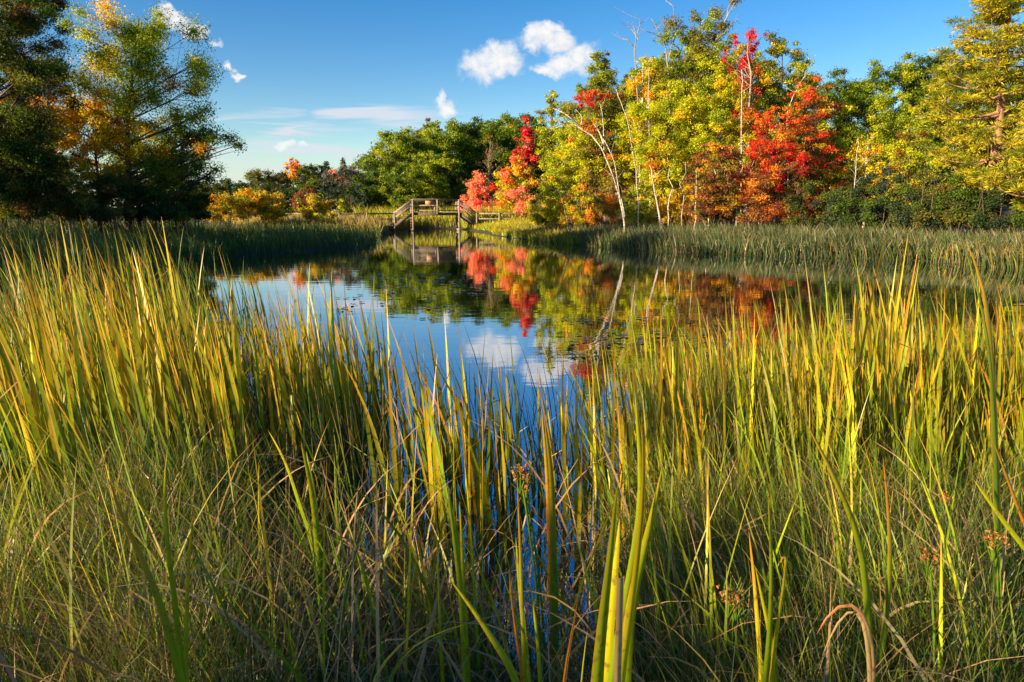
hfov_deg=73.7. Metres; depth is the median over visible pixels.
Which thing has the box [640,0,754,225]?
oak tree
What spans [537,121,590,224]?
aspen tree
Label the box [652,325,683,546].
cattail
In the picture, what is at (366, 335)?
cattail
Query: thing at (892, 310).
cattail
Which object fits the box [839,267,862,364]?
cattail
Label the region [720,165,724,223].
sapling
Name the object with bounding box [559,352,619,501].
cattail
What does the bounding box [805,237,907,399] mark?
cattail
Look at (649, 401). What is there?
cattail
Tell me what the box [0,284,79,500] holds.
cattail
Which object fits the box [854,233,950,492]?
cattail
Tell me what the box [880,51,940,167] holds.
green tree
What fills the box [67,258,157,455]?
cattail
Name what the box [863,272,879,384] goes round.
cattail
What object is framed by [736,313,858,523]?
cattail
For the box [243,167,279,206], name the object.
spreading tree
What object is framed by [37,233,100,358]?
cattail
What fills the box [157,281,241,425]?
cattail
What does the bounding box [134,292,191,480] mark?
cattail
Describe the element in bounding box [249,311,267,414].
cattail
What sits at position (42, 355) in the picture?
cattail
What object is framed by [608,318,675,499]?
cattail
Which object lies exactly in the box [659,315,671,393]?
cattail
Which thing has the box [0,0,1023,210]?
sky
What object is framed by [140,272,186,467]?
cattail
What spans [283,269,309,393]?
cattail
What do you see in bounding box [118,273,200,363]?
cattail
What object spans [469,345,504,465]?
cattail
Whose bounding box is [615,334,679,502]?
cattail
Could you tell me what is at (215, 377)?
cattail
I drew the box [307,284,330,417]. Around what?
cattail
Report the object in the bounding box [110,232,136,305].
cattail
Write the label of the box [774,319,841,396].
cattail
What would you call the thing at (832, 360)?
cattail
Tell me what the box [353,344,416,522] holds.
cattail
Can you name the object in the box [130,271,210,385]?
cattail
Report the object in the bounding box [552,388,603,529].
cattail
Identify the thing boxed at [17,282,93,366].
cattail
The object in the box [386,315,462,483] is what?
cattail
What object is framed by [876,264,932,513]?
cattail
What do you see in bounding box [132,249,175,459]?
cattail
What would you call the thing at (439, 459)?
cattail
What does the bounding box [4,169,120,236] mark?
bush
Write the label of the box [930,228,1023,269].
reeds
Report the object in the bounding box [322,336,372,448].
cattail
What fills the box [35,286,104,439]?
cattail
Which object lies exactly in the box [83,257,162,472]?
cattail
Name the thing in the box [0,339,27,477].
cattail
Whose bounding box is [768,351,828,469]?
cattail
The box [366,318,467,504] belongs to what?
cattail
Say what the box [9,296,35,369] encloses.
cattail
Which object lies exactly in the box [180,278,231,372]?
cattail
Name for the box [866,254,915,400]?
cattail
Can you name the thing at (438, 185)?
green tree
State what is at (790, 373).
cattail
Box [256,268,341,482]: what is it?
cattail
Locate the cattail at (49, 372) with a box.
[17,265,59,456]
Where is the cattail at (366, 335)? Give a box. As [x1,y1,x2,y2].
[339,293,380,429]
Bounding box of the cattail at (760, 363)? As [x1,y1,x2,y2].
[742,329,799,394]
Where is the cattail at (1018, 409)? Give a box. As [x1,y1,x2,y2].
[1013,368,1023,449]
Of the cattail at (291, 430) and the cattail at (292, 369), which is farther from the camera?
the cattail at (292, 369)
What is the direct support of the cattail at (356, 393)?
on the ground at (1006, 210)
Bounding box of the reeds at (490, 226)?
[440,215,582,244]
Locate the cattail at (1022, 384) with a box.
[999,314,1023,457]
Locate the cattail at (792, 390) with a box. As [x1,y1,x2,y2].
[787,331,824,456]
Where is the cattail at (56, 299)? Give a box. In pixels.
[4,237,70,345]
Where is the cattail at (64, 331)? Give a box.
[41,279,72,384]
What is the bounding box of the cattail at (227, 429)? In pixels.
[183,307,252,522]
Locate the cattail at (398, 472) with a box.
[344,317,436,561]
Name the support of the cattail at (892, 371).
on the ground at (1006, 210)
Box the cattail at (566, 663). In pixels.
[563,600,586,681]
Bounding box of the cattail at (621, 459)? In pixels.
[563,366,624,565]
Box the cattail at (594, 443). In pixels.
[537,368,603,514]
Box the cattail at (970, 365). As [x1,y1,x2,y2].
[899,302,977,437]
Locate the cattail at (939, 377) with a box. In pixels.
[909,293,944,491]
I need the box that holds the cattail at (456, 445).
[417,365,463,501]
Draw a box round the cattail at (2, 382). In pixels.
[0,352,30,413]
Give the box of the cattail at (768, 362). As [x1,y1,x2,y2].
[758,326,782,408]
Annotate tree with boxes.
[0,0,86,230]
[0,0,92,235]
[0,87,78,222]
[1,40,73,163]
[28,0,247,232]
[29,56,89,229]
[50,87,144,233]
[83,110,175,233]
[142,165,223,233]
[156,104,214,232]
[195,179,234,213]
[212,178,261,209]
[241,178,279,202]
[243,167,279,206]
[264,170,305,201]
[268,175,293,203]
[270,184,303,216]
[283,157,303,214]
[289,174,322,209]
[291,163,330,207]
[308,161,336,211]
[315,163,365,208]
[334,181,372,212]
[336,157,348,204]
[349,151,389,178]
[352,168,399,211]
[354,161,382,205]
[357,128,426,208]
[370,136,411,186]
[376,162,430,213]
[380,128,423,207]
[383,125,449,208]
[403,150,464,209]
[415,118,443,159]
[420,117,495,206]
[441,125,457,206]
[442,167,478,211]
[446,122,486,175]
[449,115,512,201]
[454,170,499,213]
[472,118,504,183]
[472,137,503,204]
[477,110,528,203]
[491,116,541,191]
[493,189,523,208]
[496,112,553,197]
[520,120,563,195]
[534,89,566,207]
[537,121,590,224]
[542,82,610,204]
[552,91,625,232]
[564,50,632,221]
[577,68,636,221]
[605,83,638,224]
[607,65,661,205]
[612,8,646,203]
[623,1,675,162]
[624,52,686,220]
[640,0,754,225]
[647,66,653,217]
[650,165,661,229]
[666,36,712,179]
[698,33,748,189]
[702,0,740,224]
[716,43,772,213]
[739,70,749,223]
[743,29,815,222]
[750,58,796,208]
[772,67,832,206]
[785,81,829,186]
[786,71,809,226]
[795,120,855,223]
[813,66,869,185]
[824,81,893,212]
[835,132,909,228]
[845,88,935,201]
[849,140,873,226]
[852,58,908,176]
[875,124,948,229]
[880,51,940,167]
[887,96,959,209]
[907,47,963,150]
[908,0,1023,228]
[931,48,1018,172]
[957,60,1023,204]
[967,100,1023,211]
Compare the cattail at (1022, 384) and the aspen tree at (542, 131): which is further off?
the aspen tree at (542, 131)
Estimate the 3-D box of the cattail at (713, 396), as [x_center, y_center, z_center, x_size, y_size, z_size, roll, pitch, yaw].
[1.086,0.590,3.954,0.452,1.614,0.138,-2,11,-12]
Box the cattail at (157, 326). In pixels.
[143,290,172,386]
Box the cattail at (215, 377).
[181,310,242,414]
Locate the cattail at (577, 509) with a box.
[556,348,581,585]
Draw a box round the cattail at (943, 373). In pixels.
[932,313,955,401]
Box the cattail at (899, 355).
[834,252,917,489]
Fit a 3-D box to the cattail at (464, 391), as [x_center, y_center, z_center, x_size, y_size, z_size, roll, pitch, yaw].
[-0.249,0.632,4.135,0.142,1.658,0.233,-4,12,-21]
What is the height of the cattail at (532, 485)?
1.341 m
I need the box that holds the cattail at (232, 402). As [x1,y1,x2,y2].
[201,321,241,459]
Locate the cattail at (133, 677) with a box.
[98,675,142,681]
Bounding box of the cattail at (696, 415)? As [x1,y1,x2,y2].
[680,323,725,519]
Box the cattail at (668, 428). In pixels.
[633,351,706,495]
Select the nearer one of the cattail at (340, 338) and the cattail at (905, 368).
the cattail at (905, 368)
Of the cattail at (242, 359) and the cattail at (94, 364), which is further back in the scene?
the cattail at (242, 359)
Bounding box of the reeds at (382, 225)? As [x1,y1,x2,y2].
[231,211,457,235]
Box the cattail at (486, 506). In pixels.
[422,345,513,566]
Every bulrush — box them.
[509,459,541,667]
[511,472,545,681]
[709,577,752,681]
[727,587,753,681]
[911,537,946,680]
[929,489,954,582]
[980,527,1009,673]
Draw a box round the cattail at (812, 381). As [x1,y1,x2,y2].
[803,333,837,439]
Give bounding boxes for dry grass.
[0,296,1023,681]
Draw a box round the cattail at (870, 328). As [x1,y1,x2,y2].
[859,259,872,404]
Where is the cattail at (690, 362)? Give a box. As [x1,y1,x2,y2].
[680,324,691,401]
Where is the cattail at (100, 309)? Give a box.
[80,283,143,339]
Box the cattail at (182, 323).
[170,292,206,394]
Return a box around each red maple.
[572,88,612,224]
[720,26,768,226]
[733,104,810,227]
[774,75,850,229]
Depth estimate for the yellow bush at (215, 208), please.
43.29 m
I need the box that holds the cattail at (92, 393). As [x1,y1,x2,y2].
[65,276,133,454]
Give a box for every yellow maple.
[615,78,716,222]
[668,62,766,224]
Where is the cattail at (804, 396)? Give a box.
[748,322,808,456]
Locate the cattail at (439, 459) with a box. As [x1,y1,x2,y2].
[402,330,460,571]
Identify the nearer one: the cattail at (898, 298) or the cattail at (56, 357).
the cattail at (56, 357)
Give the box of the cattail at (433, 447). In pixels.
[411,306,456,565]
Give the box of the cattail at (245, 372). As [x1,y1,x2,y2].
[212,301,258,434]
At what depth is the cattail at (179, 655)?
1.44 m
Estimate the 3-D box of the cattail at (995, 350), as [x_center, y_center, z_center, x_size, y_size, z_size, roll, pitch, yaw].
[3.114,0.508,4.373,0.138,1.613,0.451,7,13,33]
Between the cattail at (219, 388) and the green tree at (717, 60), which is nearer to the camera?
the cattail at (219, 388)
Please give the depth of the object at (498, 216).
62.59 m
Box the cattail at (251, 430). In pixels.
[231,328,284,472]
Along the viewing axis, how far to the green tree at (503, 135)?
92.74 m
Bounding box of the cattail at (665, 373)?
[652,313,688,426]
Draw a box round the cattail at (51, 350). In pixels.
[33,273,64,387]
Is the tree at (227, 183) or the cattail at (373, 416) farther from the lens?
the tree at (227, 183)
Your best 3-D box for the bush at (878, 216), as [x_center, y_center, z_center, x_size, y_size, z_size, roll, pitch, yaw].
[15.927,-5.948,29.714,2.841,3.284,2.946,0,11,0]
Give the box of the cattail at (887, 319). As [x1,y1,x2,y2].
[854,260,904,385]
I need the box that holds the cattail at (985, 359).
[947,304,1001,407]
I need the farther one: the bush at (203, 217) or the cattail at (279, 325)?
the bush at (203, 217)
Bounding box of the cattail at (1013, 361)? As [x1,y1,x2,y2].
[1008,325,1020,386]
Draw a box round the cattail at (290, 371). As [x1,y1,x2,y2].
[243,300,307,415]
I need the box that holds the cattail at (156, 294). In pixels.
[132,237,163,329]
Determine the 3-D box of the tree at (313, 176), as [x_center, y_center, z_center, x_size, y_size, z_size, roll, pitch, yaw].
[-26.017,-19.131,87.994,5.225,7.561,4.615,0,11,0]
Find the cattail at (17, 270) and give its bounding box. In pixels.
[0,236,46,321]
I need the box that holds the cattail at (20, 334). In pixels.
[5,300,55,391]
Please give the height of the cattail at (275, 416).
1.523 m
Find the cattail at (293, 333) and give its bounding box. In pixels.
[268,282,305,381]
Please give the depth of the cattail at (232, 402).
3.85 m
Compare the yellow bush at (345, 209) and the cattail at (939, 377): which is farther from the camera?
the yellow bush at (345, 209)
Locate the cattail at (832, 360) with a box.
[789,308,875,429]
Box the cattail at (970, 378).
[934,295,1014,461]
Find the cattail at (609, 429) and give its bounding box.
[565,339,619,485]
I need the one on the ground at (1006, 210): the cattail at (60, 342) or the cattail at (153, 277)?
the cattail at (60, 342)
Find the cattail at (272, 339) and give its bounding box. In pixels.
[258,284,300,446]
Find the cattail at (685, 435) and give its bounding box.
[663,313,705,510]
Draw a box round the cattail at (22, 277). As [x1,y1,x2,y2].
[0,226,44,318]
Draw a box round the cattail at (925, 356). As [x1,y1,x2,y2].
[923,317,929,379]
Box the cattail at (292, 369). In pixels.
[247,296,313,413]
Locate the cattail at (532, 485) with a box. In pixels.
[489,370,555,503]
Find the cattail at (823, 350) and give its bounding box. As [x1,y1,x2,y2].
[820,329,823,396]
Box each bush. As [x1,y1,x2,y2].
[0,165,75,234]
[2,146,86,228]
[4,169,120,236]
[74,169,152,232]
[119,183,191,241]
[175,194,214,232]
[204,201,233,231]
[207,190,246,224]
[227,186,274,225]
[249,190,297,225]
[288,184,318,212]
[296,192,339,221]
[335,198,353,217]
[782,177,830,230]
[811,184,876,228]
[844,165,916,232]
[874,162,960,233]
[917,174,990,233]
[965,186,1023,232]
[1006,185,1023,231]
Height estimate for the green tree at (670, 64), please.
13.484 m
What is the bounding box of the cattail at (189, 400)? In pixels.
[164,291,219,476]
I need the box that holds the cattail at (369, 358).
[353,300,381,391]
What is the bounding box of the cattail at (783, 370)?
[777,321,804,469]
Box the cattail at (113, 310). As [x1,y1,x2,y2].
[80,276,130,415]
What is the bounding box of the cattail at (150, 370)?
[111,314,205,459]
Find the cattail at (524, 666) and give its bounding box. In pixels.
[450,480,541,681]
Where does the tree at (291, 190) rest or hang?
on the ground at (1006, 210)
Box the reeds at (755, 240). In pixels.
[492,216,1023,270]
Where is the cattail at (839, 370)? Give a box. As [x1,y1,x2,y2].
[820,308,841,411]
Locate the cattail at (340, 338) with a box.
[331,298,358,397]
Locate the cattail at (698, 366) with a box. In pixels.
[689,332,699,415]
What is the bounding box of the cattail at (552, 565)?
[541,409,558,680]
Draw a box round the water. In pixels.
[1,229,1023,681]
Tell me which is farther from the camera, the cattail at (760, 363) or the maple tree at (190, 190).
the maple tree at (190, 190)
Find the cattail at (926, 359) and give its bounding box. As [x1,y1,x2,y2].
[910,315,950,396]
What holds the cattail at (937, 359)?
on the ground at (1006, 210)
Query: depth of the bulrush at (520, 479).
1.82 m
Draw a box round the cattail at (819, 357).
[808,316,830,421]
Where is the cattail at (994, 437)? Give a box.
[963,244,1001,625]
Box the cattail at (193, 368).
[120,288,199,451]
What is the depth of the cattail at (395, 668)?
1.34 m
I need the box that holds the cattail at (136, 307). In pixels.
[120,245,177,360]
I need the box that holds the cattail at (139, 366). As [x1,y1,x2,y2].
[85,240,168,461]
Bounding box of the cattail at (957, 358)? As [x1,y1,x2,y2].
[901,284,979,455]
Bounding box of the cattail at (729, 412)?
[713,334,735,476]
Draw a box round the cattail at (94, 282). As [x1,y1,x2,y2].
[83,238,114,321]
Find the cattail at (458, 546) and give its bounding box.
[410,476,469,681]
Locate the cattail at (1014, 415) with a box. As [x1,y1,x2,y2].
[1010,380,1018,456]
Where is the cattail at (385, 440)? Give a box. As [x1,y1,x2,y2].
[375,314,395,468]
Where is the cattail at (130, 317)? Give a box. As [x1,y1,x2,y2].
[108,263,207,363]
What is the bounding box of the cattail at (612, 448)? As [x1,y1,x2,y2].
[609,358,645,540]
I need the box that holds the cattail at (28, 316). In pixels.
[0,276,84,362]
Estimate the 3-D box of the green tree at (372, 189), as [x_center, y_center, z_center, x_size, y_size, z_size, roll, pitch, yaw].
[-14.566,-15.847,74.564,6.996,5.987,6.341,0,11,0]
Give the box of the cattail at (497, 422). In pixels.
[423,341,509,540]
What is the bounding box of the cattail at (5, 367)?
[0,336,18,425]
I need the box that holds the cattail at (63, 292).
[8,222,82,336]
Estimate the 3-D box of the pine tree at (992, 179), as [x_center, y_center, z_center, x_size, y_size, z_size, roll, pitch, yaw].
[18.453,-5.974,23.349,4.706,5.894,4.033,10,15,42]
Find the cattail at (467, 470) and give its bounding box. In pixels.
[422,360,504,568]
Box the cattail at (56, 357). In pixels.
[1,267,88,419]
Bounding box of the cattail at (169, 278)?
[149,227,182,326]
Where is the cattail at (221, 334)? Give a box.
[211,300,230,388]
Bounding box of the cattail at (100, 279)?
[80,217,135,344]
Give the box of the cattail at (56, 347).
[43,279,119,386]
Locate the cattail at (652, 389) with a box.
[604,338,659,441]
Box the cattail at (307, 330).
[284,264,309,395]
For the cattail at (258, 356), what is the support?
on the ground at (1006, 210)
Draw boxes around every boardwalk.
[286,213,393,227]
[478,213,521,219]
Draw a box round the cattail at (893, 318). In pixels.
[881,253,913,358]
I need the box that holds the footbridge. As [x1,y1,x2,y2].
[393,199,477,230]
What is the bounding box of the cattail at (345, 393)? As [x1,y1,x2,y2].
[328,283,379,477]
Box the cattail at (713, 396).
[662,310,723,445]
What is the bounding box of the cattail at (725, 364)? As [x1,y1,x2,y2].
[712,332,752,395]
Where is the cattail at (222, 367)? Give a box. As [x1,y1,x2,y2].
[129,281,225,455]
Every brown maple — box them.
[676,140,760,225]
[725,168,801,227]
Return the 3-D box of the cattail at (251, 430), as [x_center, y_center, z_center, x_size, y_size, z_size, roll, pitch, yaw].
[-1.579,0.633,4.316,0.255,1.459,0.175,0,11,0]
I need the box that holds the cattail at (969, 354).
[955,310,971,468]
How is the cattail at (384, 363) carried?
in the water
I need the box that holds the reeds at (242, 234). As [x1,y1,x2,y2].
[0,212,380,293]
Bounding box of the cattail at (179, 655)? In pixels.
[108,449,194,681]
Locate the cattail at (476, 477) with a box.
[446,357,494,562]
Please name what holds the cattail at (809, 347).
on the ground at (1006, 210)
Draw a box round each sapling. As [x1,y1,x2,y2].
[667,168,673,225]
[679,162,686,226]
[694,170,696,225]
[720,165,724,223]
[733,161,743,225]
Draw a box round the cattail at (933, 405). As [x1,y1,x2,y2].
[882,307,951,447]
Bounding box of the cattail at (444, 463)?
[358,331,446,481]
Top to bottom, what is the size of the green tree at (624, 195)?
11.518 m
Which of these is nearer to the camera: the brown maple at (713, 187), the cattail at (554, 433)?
the cattail at (554, 433)
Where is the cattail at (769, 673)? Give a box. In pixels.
[749,497,786,681]
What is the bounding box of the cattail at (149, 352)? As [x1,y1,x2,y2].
[121,282,179,425]
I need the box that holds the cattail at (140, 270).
[121,236,174,299]
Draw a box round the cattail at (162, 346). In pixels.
[137,261,202,446]
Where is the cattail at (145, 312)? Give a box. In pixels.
[85,249,173,371]
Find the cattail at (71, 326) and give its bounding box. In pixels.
[49,284,76,398]
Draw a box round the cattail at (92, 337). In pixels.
[32,275,120,409]
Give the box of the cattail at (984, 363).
[959,323,989,386]
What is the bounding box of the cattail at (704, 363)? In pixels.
[700,327,708,398]
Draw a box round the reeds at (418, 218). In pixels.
[348,196,553,228]
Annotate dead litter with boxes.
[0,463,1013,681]
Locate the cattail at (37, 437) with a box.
[0,265,94,548]
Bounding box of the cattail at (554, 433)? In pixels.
[515,371,567,487]
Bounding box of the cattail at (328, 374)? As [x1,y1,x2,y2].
[256,275,331,443]
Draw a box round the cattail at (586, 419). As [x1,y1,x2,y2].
[552,353,592,462]
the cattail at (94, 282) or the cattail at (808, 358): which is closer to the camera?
the cattail at (808, 358)
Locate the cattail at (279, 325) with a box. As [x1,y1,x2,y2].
[266,290,293,366]
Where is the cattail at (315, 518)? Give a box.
[269,432,325,615]
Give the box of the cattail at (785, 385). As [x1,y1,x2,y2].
[779,336,800,432]
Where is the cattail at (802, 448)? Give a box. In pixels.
[773,333,837,483]
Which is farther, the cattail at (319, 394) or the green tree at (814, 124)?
the green tree at (814, 124)
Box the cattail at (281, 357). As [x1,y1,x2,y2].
[272,310,301,423]
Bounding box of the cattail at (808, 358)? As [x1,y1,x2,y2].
[796,322,813,404]
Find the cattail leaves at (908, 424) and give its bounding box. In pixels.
[568,251,1023,567]
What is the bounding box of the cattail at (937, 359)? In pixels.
[929,300,973,408]
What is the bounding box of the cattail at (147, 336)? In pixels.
[108,257,180,450]
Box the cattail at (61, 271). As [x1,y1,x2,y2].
[50,221,78,310]
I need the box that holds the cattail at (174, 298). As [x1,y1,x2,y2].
[115,217,185,348]
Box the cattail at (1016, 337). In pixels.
[1009,309,1020,379]
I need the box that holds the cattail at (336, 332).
[309,276,348,381]
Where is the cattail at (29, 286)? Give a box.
[6,236,54,344]
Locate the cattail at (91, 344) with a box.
[81,251,114,405]
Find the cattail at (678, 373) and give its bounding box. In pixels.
[667,300,683,453]
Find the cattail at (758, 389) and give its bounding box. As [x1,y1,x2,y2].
[736,342,794,433]
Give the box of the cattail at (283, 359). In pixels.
[249,316,289,392]
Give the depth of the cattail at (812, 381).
3.79 m
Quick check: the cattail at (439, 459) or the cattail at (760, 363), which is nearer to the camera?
the cattail at (439, 459)
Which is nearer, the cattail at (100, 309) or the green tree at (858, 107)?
the cattail at (100, 309)
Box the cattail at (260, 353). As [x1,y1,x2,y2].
[246,303,273,416]
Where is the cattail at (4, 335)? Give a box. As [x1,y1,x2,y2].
[0,323,25,346]
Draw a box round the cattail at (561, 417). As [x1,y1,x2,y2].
[556,350,574,513]
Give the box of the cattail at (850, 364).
[839,256,890,464]
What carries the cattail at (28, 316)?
on the ground at (1006, 210)
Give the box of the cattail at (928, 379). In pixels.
[879,304,957,498]
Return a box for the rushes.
[159,270,1022,566]
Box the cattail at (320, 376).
[261,286,329,459]
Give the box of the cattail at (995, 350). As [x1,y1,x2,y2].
[983,299,1020,437]
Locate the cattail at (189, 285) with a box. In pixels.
[162,239,203,329]
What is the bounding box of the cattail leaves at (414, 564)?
[0,320,1023,681]
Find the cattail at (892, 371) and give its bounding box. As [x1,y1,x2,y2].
[870,299,925,466]
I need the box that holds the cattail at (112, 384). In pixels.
[40,263,134,459]
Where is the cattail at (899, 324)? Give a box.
[884,277,906,416]
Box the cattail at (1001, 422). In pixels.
[924,317,1023,514]
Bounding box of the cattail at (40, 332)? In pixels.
[24,267,78,412]
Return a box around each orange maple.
[488,155,541,220]
[566,115,621,223]
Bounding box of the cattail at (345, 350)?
[333,289,364,433]
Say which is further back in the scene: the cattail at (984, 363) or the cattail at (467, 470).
the cattail at (984, 363)
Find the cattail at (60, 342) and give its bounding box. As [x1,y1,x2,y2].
[39,289,107,403]
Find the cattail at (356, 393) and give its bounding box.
[303,286,366,451]
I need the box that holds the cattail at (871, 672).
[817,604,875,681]
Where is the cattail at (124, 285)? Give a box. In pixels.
[100,228,149,337]
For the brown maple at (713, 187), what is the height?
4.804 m
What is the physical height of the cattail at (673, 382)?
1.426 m
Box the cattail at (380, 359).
[328,293,402,446]
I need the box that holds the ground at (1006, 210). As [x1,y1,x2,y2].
[0,164,1023,681]
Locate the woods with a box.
[44,160,732,216]
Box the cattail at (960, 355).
[886,283,965,425]
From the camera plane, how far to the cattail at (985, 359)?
4.85 m
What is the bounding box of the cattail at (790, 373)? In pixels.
[788,346,790,416]
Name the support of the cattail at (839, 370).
on the ground at (1006, 210)
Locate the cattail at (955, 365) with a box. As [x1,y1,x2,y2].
[949,318,962,394]
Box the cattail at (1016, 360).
[1014,314,1018,404]
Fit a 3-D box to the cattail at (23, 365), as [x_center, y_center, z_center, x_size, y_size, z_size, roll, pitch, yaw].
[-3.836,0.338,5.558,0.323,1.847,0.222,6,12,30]
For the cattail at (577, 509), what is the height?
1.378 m
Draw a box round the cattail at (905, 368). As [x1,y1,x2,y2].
[873,268,908,428]
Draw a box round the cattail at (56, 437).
[0,301,78,540]
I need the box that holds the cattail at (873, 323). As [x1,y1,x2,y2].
[850,263,904,382]
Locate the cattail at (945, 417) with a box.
[922,294,955,430]
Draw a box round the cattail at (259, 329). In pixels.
[249,304,276,353]
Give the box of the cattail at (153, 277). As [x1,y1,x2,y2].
[118,223,168,323]
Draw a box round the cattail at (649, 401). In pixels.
[612,317,672,519]
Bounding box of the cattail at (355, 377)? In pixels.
[312,301,361,449]
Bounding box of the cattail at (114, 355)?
[76,285,136,444]
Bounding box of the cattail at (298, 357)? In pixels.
[270,268,311,415]
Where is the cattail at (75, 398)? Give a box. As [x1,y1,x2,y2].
[0,218,292,565]
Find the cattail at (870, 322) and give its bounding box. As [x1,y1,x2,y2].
[850,254,882,424]
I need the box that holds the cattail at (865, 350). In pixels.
[763,235,881,451]
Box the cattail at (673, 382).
[658,350,703,404]
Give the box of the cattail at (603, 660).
[591,394,661,681]
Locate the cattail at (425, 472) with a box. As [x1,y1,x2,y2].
[345,314,431,542]
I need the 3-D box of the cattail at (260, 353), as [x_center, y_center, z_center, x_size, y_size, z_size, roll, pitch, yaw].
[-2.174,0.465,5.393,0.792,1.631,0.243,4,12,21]
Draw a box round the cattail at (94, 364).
[52,271,131,420]
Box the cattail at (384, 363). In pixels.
[363,310,397,395]
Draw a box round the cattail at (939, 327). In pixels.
[877,291,941,384]
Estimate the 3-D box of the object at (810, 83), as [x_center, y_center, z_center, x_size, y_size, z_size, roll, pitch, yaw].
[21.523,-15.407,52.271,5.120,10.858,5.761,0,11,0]
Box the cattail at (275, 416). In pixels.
[247,329,280,461]
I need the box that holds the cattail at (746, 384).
[717,319,780,444]
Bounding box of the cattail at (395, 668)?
[373,614,460,681]
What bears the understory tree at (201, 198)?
on the ground at (1006, 210)
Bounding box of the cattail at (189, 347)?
[164,271,214,462]
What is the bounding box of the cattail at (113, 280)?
[98,223,138,334]
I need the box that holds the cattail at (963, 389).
[958,362,975,414]
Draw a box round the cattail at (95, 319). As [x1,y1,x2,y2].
[66,257,122,382]
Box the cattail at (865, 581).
[806,424,891,681]
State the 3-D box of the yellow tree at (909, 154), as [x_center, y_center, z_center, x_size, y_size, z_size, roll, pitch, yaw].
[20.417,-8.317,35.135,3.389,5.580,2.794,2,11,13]
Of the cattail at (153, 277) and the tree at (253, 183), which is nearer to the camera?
the cattail at (153, 277)
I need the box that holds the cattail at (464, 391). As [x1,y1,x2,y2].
[456,313,484,502]
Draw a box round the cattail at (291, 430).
[260,313,303,504]
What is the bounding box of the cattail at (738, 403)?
[681,312,759,515]
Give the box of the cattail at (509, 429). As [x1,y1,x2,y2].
[494,321,542,513]
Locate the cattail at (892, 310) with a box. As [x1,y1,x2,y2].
[875,261,900,372]
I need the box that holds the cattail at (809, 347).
[790,294,852,386]
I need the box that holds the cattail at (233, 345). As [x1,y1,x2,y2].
[206,296,237,392]
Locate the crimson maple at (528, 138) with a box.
[509,115,540,195]
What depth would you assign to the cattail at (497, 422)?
4.01 m
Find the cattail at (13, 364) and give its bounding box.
[0,329,65,537]
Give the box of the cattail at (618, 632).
[614,576,623,681]
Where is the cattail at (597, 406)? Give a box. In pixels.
[508,334,607,488]
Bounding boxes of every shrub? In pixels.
[521,193,555,226]
[528,186,569,228]
[556,183,595,226]
[583,188,630,227]
[610,181,661,224]
[654,187,693,229]
[690,197,723,227]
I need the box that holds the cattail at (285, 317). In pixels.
[274,292,289,369]
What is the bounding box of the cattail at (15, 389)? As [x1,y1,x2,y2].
[0,342,39,467]
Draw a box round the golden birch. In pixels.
[611,53,674,219]
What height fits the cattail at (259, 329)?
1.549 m
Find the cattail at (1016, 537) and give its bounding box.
[973,439,1023,550]
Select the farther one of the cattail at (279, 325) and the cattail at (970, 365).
the cattail at (279, 325)
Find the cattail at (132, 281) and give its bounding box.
[96,232,151,323]
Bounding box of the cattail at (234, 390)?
[203,292,254,498]
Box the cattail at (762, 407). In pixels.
[746,337,768,463]
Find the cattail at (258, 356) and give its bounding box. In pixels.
[240,290,277,438]
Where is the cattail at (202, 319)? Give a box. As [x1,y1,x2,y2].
[194,284,205,365]
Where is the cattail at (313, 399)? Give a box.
[274,301,317,455]
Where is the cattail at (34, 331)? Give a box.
[23,282,59,432]
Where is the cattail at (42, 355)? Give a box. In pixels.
[4,304,89,402]
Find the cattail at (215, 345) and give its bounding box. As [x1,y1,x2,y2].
[193,281,225,457]
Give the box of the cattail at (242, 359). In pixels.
[203,300,252,423]
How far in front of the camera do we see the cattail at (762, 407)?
3.60 m
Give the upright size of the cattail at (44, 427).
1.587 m
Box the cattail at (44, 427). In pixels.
[0,272,83,528]
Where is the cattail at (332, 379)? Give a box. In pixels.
[252,276,338,482]
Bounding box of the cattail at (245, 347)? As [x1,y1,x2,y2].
[215,312,246,408]
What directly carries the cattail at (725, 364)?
in the water
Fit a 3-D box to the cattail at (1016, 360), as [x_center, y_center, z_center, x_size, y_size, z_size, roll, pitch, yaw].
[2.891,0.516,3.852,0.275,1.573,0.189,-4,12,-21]
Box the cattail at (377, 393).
[344,297,382,437]
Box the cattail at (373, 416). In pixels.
[298,284,374,439]
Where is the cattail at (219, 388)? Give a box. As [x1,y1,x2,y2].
[189,299,248,439]
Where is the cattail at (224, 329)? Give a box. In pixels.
[222,292,236,373]
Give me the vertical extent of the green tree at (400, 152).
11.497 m
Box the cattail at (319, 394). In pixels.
[298,277,358,474]
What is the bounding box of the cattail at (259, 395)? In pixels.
[172,290,268,491]
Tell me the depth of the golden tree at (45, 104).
32.65 m
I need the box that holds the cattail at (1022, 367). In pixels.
[961,300,1023,394]
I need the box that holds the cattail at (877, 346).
[859,260,898,433]
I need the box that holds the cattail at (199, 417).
[136,274,247,504]
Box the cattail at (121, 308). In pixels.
[94,249,143,367]
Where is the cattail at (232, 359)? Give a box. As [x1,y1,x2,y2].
[181,297,247,440]
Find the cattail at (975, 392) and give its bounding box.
[967,300,1022,452]
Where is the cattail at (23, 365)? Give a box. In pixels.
[7,268,56,395]
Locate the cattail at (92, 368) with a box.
[29,283,106,440]
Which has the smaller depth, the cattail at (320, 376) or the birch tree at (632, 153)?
the cattail at (320, 376)
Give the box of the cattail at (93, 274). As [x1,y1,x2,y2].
[62,235,99,319]
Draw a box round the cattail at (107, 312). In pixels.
[81,279,161,366]
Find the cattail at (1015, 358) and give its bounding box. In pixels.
[996,290,1023,415]
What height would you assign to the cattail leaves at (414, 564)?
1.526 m

